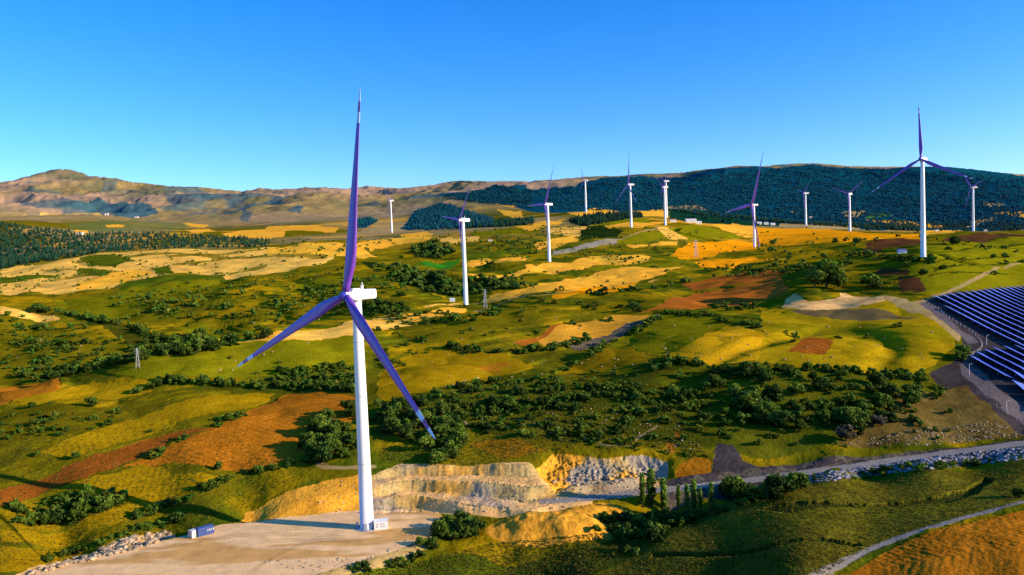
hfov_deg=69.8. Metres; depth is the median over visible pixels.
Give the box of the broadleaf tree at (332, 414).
[329,409,336,417]
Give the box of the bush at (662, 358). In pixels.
[660,353,671,362]
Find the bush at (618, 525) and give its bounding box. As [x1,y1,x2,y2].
[612,521,624,527]
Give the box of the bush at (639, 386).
[630,382,644,390]
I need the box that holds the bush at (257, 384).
[253,382,265,390]
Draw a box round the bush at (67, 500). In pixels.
[58,495,74,507]
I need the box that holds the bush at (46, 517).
[39,512,51,524]
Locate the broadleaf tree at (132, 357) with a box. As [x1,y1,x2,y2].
[126,351,144,361]
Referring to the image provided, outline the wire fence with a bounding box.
[927,301,982,353]
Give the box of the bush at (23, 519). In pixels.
[18,517,30,524]
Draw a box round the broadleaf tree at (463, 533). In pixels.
[457,524,472,538]
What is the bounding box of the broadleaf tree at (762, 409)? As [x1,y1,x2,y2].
[750,404,769,415]
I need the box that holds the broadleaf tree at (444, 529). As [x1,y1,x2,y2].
[431,524,449,537]
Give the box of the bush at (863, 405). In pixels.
[857,402,873,410]
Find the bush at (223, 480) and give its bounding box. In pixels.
[218,476,227,483]
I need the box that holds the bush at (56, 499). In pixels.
[52,496,60,504]
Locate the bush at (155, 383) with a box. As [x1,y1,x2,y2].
[151,378,161,387]
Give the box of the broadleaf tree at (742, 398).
[732,395,751,412]
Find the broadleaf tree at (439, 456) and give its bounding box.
[428,452,444,464]
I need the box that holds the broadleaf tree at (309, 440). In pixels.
[303,437,318,445]
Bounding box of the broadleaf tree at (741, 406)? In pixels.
[733,402,744,409]
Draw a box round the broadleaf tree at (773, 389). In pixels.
[762,383,784,400]
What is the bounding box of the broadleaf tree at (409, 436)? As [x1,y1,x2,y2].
[405,432,414,442]
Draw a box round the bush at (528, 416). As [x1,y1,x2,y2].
[524,412,535,420]
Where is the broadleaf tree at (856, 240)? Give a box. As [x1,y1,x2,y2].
[853,237,862,243]
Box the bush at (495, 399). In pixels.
[484,394,500,407]
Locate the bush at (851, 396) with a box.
[845,393,856,402]
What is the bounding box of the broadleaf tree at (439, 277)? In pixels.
[435,274,447,280]
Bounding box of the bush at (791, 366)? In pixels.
[778,364,793,371]
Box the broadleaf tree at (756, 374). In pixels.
[753,369,763,377]
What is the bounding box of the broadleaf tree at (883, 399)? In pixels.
[871,392,891,409]
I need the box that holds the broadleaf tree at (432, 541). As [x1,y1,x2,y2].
[425,536,439,548]
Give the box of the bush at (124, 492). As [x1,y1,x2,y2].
[119,490,128,497]
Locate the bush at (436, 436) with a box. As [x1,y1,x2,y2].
[432,434,439,440]
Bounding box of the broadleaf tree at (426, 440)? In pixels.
[417,435,434,449]
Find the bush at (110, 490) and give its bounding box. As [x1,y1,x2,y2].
[104,487,115,494]
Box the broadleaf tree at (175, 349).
[167,343,178,354]
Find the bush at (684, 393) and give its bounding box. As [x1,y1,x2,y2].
[679,389,694,400]
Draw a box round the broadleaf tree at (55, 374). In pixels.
[50,371,60,378]
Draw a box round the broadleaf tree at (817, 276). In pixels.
[805,269,827,287]
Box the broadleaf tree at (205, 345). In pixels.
[202,340,212,350]
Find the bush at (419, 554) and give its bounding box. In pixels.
[409,549,425,561]
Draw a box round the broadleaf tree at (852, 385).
[849,382,858,389]
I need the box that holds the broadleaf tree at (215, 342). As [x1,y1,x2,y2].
[206,338,220,349]
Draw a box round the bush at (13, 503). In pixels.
[8,501,25,511]
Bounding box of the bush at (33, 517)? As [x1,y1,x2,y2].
[23,511,41,526]
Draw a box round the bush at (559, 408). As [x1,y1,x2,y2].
[554,399,565,410]
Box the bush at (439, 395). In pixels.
[435,393,442,399]
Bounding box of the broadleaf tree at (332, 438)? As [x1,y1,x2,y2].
[323,433,343,443]
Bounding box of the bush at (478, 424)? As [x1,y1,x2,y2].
[473,421,483,428]
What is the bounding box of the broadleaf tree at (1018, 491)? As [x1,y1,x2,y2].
[1010,486,1023,497]
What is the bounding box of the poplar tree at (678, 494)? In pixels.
[675,484,681,507]
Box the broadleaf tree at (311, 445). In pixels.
[307,441,317,454]
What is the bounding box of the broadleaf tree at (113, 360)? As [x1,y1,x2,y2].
[110,357,118,363]
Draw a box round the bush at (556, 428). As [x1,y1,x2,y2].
[551,426,562,433]
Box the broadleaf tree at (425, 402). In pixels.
[419,398,428,405]
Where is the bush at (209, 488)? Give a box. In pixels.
[196,483,213,491]
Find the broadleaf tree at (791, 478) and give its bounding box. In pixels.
[787,472,797,481]
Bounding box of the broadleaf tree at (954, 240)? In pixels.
[949,235,961,243]
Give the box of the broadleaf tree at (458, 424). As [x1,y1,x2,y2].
[451,422,465,431]
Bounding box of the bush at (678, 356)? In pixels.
[674,353,688,363]
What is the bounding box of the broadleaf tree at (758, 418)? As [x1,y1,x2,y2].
[751,414,765,424]
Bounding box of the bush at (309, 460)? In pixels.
[303,451,316,462]
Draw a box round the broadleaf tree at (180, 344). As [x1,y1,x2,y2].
[175,342,184,352]
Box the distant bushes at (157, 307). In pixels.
[0,220,1018,325]
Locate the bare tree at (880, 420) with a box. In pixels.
[870,414,888,426]
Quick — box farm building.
[684,219,696,222]
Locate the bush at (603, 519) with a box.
[598,513,608,523]
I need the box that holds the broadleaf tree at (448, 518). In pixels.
[439,514,454,524]
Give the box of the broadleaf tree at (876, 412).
[874,408,886,415]
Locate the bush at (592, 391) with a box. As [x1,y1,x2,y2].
[587,386,595,394]
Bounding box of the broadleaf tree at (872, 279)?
[858,271,882,288]
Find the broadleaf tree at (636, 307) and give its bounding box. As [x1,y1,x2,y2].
[632,304,642,312]
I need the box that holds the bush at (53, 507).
[49,504,61,513]
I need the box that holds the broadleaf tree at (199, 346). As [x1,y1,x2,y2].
[194,341,203,348]
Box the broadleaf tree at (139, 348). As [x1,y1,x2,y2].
[129,345,147,352]
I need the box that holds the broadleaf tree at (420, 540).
[415,536,426,546]
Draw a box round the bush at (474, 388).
[465,384,479,393]
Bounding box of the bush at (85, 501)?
[78,497,91,507]
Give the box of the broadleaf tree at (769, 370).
[760,366,772,372]
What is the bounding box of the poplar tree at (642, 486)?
[637,472,647,506]
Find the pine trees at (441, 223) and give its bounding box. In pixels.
[407,202,492,229]
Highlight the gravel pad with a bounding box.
[34,509,441,574]
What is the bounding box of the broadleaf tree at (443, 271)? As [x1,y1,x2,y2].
[438,269,446,274]
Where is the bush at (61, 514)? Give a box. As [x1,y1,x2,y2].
[53,508,79,523]
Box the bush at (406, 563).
[399,556,410,567]
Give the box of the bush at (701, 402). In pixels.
[695,399,705,407]
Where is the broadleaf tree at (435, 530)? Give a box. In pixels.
[429,520,449,536]
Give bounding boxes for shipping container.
[188,528,197,537]
[196,523,213,536]
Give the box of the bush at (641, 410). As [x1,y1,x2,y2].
[637,407,647,416]
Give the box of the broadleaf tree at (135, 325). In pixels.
[131,322,139,329]
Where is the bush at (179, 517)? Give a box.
[170,512,186,522]
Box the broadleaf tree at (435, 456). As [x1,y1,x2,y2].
[428,450,441,463]
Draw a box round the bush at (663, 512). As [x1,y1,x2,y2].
[658,509,668,513]
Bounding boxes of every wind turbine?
[237,90,434,531]
[385,191,393,232]
[442,188,469,304]
[528,166,553,261]
[578,169,588,211]
[615,164,635,227]
[657,179,667,224]
[661,176,668,216]
[727,150,763,246]
[798,185,808,224]
[833,182,860,230]
[872,104,971,256]
[962,173,980,230]
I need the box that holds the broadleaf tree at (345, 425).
[338,421,350,432]
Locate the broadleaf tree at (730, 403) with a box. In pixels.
[727,397,737,406]
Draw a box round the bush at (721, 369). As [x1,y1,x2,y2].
[717,365,727,374]
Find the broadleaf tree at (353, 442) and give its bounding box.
[349,438,356,449]
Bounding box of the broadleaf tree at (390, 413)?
[383,409,396,418]
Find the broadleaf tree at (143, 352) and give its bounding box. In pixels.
[135,348,148,358]
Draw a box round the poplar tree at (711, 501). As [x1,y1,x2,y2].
[705,481,715,515]
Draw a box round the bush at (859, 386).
[854,384,862,390]
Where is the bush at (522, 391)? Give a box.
[510,387,527,395]
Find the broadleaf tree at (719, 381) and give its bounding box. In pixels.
[708,375,726,387]
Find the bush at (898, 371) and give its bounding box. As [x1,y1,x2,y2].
[895,368,901,375]
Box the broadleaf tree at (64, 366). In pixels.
[62,363,70,369]
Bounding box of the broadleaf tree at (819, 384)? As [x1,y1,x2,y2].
[810,380,825,389]
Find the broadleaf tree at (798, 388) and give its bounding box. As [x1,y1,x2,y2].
[786,381,805,394]
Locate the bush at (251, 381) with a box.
[249,378,254,386]
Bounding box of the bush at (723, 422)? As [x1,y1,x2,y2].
[716,418,731,426]
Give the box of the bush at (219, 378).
[214,375,221,381]
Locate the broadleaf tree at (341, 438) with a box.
[338,433,344,444]
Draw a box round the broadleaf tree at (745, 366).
[739,360,754,377]
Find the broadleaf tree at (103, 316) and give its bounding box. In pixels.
[98,314,106,319]
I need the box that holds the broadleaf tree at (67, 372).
[64,369,75,375]
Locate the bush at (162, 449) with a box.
[158,446,165,453]
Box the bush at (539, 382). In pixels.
[535,381,544,386]
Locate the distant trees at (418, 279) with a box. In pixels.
[54,239,876,324]
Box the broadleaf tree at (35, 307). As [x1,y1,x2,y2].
[25,302,44,312]
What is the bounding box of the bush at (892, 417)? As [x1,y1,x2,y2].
[886,411,899,422]
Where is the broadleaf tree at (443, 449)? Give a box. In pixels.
[436,447,449,454]
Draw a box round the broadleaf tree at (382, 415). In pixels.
[380,411,391,422]
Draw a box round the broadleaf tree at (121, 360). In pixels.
[118,356,128,364]
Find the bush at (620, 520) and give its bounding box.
[616,516,627,522]
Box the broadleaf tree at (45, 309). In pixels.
[41,306,50,312]
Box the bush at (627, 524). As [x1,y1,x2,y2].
[624,522,633,529]
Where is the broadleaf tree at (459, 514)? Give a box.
[453,509,470,518]
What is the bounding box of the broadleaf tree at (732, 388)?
[727,383,740,393]
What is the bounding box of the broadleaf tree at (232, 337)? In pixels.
[228,334,239,343]
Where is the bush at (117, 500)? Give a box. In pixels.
[98,493,125,506]
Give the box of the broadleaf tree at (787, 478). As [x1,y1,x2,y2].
[784,475,796,486]
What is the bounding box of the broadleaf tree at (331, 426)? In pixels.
[325,422,343,432]
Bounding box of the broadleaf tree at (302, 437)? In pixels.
[297,432,309,448]
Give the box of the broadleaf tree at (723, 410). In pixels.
[719,407,729,415]
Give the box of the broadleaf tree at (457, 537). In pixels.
[450,528,461,539]
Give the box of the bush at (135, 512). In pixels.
[129,507,143,519]
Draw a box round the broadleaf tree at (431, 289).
[426,285,436,292]
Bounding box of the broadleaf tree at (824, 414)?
[814,408,832,419]
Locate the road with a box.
[540,440,1023,503]
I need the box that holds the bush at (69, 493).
[65,489,74,496]
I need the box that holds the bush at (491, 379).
[486,376,499,384]
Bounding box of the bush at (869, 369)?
[866,367,876,373]
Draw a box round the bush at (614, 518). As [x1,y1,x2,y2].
[609,516,617,522]
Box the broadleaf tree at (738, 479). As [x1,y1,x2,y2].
[733,475,743,482]
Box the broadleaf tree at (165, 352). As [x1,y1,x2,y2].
[162,348,171,355]
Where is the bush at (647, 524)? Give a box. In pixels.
[643,521,660,530]
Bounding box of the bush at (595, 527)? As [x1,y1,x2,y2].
[591,524,601,531]
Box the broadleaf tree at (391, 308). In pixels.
[388,306,395,311]
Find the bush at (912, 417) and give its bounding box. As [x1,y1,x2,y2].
[907,413,919,422]
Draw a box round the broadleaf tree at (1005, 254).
[1001,252,1009,258]
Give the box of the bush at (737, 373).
[726,368,740,376]
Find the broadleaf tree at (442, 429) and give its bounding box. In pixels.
[434,423,450,436]
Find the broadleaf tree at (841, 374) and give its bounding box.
[835,369,849,381]
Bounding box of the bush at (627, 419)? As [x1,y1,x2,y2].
[620,415,635,424]
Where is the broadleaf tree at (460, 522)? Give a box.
[455,517,471,532]
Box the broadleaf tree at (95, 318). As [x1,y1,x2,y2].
[92,315,101,321]
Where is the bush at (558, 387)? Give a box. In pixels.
[551,384,561,390]
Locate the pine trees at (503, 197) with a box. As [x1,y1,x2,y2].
[438,185,534,207]
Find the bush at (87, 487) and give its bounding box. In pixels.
[77,483,92,494]
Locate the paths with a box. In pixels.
[1,226,1023,574]
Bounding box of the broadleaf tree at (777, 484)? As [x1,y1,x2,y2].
[762,472,798,501]
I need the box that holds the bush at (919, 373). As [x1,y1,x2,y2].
[914,368,925,378]
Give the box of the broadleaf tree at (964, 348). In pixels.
[954,344,971,355]
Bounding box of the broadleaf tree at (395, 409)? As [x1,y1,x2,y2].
[384,405,398,415]
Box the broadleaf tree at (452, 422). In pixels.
[449,420,456,426]
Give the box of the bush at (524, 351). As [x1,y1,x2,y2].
[518,347,528,354]
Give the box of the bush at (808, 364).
[803,361,812,370]
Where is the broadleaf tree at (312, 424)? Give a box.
[305,417,321,432]
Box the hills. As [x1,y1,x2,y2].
[0,163,1023,230]
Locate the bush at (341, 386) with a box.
[338,381,351,391]
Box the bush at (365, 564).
[358,560,371,572]
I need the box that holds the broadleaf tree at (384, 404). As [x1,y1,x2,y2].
[381,401,390,409]
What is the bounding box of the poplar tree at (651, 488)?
[645,468,657,506]
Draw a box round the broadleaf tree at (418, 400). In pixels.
[414,395,427,404]
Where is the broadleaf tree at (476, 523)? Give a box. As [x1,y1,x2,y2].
[464,515,487,537]
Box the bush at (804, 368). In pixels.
[802,365,809,370]
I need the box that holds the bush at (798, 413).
[792,410,803,416]
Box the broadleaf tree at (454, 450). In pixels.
[447,444,459,456]
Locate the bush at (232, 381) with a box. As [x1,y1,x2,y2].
[223,377,235,386]
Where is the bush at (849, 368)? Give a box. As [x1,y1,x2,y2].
[842,364,854,373]
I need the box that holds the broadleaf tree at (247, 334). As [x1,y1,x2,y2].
[243,331,252,339]
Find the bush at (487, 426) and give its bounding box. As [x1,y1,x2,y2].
[483,421,493,433]
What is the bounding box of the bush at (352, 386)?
[349,384,354,392]
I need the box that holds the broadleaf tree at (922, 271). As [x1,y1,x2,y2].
[918,268,928,274]
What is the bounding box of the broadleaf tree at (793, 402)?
[787,399,797,408]
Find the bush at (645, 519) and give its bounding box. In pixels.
[641,517,649,524]
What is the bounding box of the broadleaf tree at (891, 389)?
[880,383,901,399]
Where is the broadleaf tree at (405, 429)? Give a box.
[395,423,412,437]
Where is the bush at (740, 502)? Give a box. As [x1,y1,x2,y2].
[733,499,745,505]
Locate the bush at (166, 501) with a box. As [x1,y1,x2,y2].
[162,497,176,507]
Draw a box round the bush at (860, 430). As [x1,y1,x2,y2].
[845,422,866,435]
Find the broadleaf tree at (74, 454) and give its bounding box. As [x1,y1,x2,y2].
[70,451,80,458]
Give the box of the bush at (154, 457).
[145,450,159,459]
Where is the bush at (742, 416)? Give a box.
[734,412,751,423]
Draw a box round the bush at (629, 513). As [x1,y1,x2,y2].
[620,510,632,519]
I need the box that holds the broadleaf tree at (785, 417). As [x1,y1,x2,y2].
[774,410,795,427]
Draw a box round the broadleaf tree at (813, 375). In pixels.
[807,371,818,380]
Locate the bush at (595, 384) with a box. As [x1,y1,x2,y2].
[592,380,601,389]
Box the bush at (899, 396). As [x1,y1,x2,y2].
[894,394,903,399]
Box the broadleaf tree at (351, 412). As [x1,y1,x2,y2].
[346,406,355,415]
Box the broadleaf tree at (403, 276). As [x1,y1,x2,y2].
[399,274,410,281]
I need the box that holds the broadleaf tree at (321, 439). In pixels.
[318,433,331,442]
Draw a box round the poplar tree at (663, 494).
[659,477,669,510]
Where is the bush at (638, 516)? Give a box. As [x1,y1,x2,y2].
[633,514,642,520]
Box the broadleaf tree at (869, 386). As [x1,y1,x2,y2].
[864,382,874,391]
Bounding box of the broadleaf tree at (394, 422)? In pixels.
[379,417,402,433]
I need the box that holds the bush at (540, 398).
[532,396,551,405]
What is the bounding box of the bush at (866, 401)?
[859,398,872,408]
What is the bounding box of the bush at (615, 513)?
[606,510,625,523]
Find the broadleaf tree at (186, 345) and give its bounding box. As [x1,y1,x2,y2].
[179,340,193,351]
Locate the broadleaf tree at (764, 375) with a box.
[757,369,773,383]
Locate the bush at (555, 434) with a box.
[553,429,564,438]
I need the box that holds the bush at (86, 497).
[75,494,92,504]
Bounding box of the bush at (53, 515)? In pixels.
[38,508,62,523]
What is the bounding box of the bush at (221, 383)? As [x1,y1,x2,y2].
[219,377,231,386]
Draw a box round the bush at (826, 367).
[821,363,831,372]
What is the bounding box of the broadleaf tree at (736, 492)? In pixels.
[729,483,744,499]
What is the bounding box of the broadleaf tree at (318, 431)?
[314,429,325,432]
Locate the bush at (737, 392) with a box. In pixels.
[731,388,746,397]
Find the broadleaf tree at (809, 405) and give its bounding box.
[805,401,815,410]
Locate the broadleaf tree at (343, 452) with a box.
[337,447,351,457]
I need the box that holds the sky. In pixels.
[0,0,1023,190]
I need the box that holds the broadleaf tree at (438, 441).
[436,438,443,446]
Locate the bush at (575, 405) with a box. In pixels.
[569,401,581,410]
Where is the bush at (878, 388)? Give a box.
[875,385,880,391]
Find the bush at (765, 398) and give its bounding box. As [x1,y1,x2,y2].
[761,395,770,401]
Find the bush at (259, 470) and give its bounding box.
[255,466,263,473]
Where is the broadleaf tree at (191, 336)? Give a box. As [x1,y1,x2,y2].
[187,333,200,340]
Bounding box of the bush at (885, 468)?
[877,464,893,473]
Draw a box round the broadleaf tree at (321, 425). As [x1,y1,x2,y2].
[316,419,332,434]
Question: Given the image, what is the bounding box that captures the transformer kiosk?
[374,518,387,529]
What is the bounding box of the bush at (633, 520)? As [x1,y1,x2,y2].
[626,513,637,522]
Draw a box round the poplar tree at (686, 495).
[683,484,689,508]
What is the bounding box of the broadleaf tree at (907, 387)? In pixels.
[900,383,925,395]
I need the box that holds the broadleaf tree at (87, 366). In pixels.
[82,362,92,372]
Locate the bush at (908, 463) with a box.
[904,461,911,466]
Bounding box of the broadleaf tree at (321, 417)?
[315,414,326,420]
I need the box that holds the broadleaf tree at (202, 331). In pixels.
[192,327,207,334]
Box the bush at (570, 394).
[565,392,572,399]
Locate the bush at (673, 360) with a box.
[670,357,685,364]
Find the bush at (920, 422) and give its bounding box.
[917,420,923,426]
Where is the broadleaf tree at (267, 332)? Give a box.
[261,327,272,336]
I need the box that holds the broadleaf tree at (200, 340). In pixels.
[191,338,204,345]
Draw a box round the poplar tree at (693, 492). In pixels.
[689,478,697,507]
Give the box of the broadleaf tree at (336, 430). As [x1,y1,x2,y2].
[330,425,340,433]
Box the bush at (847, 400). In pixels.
[840,397,853,405]
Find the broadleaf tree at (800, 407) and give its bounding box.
[796,404,804,412]
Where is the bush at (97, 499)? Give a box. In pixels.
[87,494,114,512]
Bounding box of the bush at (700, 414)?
[695,410,710,420]
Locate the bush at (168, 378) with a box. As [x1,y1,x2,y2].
[165,375,179,382]
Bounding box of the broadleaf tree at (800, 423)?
[794,418,807,429]
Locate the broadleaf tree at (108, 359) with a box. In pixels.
[103,355,112,363]
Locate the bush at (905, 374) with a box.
[895,370,909,378]
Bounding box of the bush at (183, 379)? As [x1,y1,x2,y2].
[180,375,191,383]
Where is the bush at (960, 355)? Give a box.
[954,350,966,360]
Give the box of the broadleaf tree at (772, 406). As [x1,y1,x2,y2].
[764,401,781,412]
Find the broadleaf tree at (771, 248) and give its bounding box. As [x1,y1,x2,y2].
[767,246,775,252]
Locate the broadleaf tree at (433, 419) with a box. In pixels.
[428,415,440,426]
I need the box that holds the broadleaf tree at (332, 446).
[312,441,336,453]
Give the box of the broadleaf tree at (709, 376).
[706,374,719,382]
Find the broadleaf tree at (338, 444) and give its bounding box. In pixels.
[331,440,343,452]
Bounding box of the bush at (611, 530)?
[607,525,615,534]
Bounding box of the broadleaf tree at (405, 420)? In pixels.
[401,418,411,425]
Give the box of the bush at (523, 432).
[517,429,526,436]
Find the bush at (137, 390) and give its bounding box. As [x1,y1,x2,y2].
[133,388,142,393]
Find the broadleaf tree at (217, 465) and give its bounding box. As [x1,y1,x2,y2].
[212,460,222,470]
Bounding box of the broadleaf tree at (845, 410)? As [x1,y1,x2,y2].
[837,405,863,415]
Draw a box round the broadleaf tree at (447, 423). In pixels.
[434,421,450,427]
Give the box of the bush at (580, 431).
[577,425,584,436]
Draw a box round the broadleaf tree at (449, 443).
[444,439,459,449]
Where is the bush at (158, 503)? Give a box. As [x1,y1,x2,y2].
[154,501,163,510]
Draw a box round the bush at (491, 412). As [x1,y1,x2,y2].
[488,406,498,416]
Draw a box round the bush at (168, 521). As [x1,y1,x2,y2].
[165,513,177,524]
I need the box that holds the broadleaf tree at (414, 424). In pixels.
[410,421,416,428]
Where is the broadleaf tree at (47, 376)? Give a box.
[43,370,54,379]
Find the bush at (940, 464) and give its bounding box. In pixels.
[935,461,946,467]
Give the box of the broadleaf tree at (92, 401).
[84,397,97,406]
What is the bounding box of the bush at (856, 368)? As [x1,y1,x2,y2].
[852,364,864,375]
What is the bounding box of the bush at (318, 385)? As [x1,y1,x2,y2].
[312,381,323,387]
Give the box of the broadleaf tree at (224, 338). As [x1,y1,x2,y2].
[220,335,228,340]
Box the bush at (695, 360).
[691,356,700,363]
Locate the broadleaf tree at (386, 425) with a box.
[382,418,396,431]
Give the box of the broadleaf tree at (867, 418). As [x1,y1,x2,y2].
[859,412,872,423]
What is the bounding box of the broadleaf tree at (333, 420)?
[324,416,340,423]
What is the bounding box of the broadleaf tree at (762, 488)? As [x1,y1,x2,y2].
[758,482,767,493]
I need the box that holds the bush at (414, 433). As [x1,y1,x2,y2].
[412,431,419,437]
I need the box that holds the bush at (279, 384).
[274,379,282,387]
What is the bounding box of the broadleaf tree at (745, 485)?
[739,481,752,495]
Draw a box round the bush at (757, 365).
[754,361,761,368]
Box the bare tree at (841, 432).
[835,424,856,441]
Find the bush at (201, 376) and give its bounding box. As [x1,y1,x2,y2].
[196,373,210,382]
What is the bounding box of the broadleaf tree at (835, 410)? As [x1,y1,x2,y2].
[831,408,840,416]
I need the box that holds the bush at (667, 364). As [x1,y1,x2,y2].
[663,361,671,367]
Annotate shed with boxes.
[897,249,906,253]
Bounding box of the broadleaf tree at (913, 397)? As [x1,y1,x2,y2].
[902,388,923,406]
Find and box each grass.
[0,399,315,564]
[350,532,638,574]
[374,374,705,465]
[602,460,1023,574]
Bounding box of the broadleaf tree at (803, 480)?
[790,472,809,489]
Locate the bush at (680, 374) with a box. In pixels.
[674,369,683,378]
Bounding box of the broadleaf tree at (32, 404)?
[28,402,36,407]
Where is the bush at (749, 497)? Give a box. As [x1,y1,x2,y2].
[745,492,756,501]
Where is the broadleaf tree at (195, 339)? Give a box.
[191,337,202,349]
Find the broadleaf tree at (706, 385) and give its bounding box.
[702,381,711,390]
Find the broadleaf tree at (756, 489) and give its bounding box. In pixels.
[752,486,759,494]
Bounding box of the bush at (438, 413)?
[431,408,439,415]
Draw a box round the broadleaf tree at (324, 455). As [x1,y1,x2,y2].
[314,445,332,464]
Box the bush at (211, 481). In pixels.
[207,478,219,488]
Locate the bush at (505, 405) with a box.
[500,402,516,412]
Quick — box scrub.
[0,246,1023,572]
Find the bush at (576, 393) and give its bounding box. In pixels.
[571,390,580,399]
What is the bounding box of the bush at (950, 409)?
[943,407,952,412]
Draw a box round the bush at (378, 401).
[374,399,381,405]
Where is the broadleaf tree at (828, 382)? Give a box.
[821,377,839,389]
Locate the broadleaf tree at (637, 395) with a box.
[631,391,644,402]
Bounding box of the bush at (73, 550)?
[69,546,81,553]
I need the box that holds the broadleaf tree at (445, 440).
[439,437,447,446]
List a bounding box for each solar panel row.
[933,295,1023,339]
[940,293,1023,334]
[945,306,1023,345]
[948,292,1023,328]
[958,292,1023,323]
[965,291,1023,318]
[970,355,1014,378]
[972,290,1023,314]
[976,351,1023,377]
[979,290,1023,311]
[983,288,1023,307]
[983,348,1023,369]
[990,288,1023,303]
[994,347,1023,361]
[1003,345,1023,355]
[1013,380,1023,388]
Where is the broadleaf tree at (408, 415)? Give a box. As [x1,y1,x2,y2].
[406,409,412,417]
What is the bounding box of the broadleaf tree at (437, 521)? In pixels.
[430,519,439,530]
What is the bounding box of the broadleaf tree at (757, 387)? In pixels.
[749,385,760,390]
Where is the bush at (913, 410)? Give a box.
[903,403,917,412]
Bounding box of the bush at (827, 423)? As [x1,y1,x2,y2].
[822,419,830,427]
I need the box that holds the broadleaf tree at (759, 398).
[750,396,762,402]
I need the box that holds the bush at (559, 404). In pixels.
[554,401,568,410]
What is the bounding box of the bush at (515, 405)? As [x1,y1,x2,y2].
[508,403,518,409]
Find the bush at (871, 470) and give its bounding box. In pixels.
[868,467,876,473]
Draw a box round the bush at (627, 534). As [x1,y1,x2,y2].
[620,527,633,541]
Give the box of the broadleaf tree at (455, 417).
[444,413,461,421]
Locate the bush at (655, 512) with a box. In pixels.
[647,509,657,517]
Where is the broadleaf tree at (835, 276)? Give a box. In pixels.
[805,258,847,288]
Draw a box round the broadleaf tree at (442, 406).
[434,400,450,415]
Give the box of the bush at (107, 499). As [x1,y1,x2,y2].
[99,497,111,505]
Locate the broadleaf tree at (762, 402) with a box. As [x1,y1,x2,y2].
[757,401,767,404]
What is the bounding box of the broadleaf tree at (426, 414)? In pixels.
[413,410,432,424]
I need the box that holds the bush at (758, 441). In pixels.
[753,438,762,444]
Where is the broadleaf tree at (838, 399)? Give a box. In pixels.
[834,396,843,404]
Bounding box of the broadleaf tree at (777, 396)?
[774,393,785,401]
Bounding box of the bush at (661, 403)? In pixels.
[658,400,665,408]
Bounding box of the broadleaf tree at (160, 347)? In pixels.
[154,343,166,354]
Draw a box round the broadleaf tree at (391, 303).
[387,301,394,305]
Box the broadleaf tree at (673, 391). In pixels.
[665,385,680,399]
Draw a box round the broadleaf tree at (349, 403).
[338,399,355,408]
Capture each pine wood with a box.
[0,220,269,268]
[357,216,377,227]
[460,215,533,227]
[570,210,642,225]
[675,209,919,231]
[861,220,1023,230]
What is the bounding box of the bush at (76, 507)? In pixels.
[67,501,92,521]
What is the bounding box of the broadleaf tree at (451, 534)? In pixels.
[446,529,456,539]
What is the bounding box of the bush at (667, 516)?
[661,512,679,524]
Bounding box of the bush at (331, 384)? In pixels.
[328,382,337,390]
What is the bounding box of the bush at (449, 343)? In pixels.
[445,340,458,349]
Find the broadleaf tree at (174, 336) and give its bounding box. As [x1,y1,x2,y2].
[168,333,179,339]
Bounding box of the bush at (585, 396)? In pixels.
[579,392,590,400]
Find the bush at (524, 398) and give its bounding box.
[520,394,530,402]
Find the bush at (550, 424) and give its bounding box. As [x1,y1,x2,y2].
[545,420,553,428]
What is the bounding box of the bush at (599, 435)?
[593,431,604,441]
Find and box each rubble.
[4,289,339,377]
[26,530,174,574]
[261,526,430,570]
[317,480,420,514]
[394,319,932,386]
[423,483,637,511]
[464,401,698,450]
[552,471,658,485]
[808,446,1023,481]
[849,420,1023,444]
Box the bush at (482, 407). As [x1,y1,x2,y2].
[478,405,485,412]
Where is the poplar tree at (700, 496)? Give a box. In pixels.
[697,487,704,507]
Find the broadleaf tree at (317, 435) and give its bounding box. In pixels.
[310,433,323,441]
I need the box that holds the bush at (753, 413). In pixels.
[747,412,759,421]
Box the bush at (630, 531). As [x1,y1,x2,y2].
[622,529,634,537]
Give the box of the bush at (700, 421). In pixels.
[694,418,706,425]
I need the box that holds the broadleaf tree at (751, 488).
[748,485,757,493]
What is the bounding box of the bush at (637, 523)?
[631,521,641,527]
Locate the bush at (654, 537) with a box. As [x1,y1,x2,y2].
[650,532,663,542]
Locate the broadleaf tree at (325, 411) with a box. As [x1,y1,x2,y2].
[320,407,329,416]
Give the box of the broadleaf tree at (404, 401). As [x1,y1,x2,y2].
[395,396,409,412]
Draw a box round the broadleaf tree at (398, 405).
[391,401,403,411]
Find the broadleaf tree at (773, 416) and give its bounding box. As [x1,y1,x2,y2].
[766,409,779,423]
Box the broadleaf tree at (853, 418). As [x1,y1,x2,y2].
[843,410,867,426]
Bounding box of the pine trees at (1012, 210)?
[536,167,1023,225]
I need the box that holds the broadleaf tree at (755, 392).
[748,389,761,397]
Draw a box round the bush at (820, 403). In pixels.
[817,400,827,408]
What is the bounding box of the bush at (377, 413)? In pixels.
[371,411,380,416]
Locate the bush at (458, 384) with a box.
[454,381,464,387]
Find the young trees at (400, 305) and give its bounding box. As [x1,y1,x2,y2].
[34,252,936,382]
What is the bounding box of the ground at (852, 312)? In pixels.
[0,212,1023,574]
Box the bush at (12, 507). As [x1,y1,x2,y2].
[9,505,17,510]
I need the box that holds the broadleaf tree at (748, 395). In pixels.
[744,391,757,404]
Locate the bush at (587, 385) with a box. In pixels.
[584,381,592,390]
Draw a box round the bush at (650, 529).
[644,523,665,535]
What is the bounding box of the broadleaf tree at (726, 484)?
[716,475,738,495]
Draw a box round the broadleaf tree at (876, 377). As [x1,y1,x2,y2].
[866,371,885,385]
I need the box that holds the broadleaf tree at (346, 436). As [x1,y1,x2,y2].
[340,430,355,444]
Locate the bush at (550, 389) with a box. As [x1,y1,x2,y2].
[547,386,553,393]
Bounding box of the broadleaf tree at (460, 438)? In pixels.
[447,431,468,448]
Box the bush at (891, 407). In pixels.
[887,402,898,411]

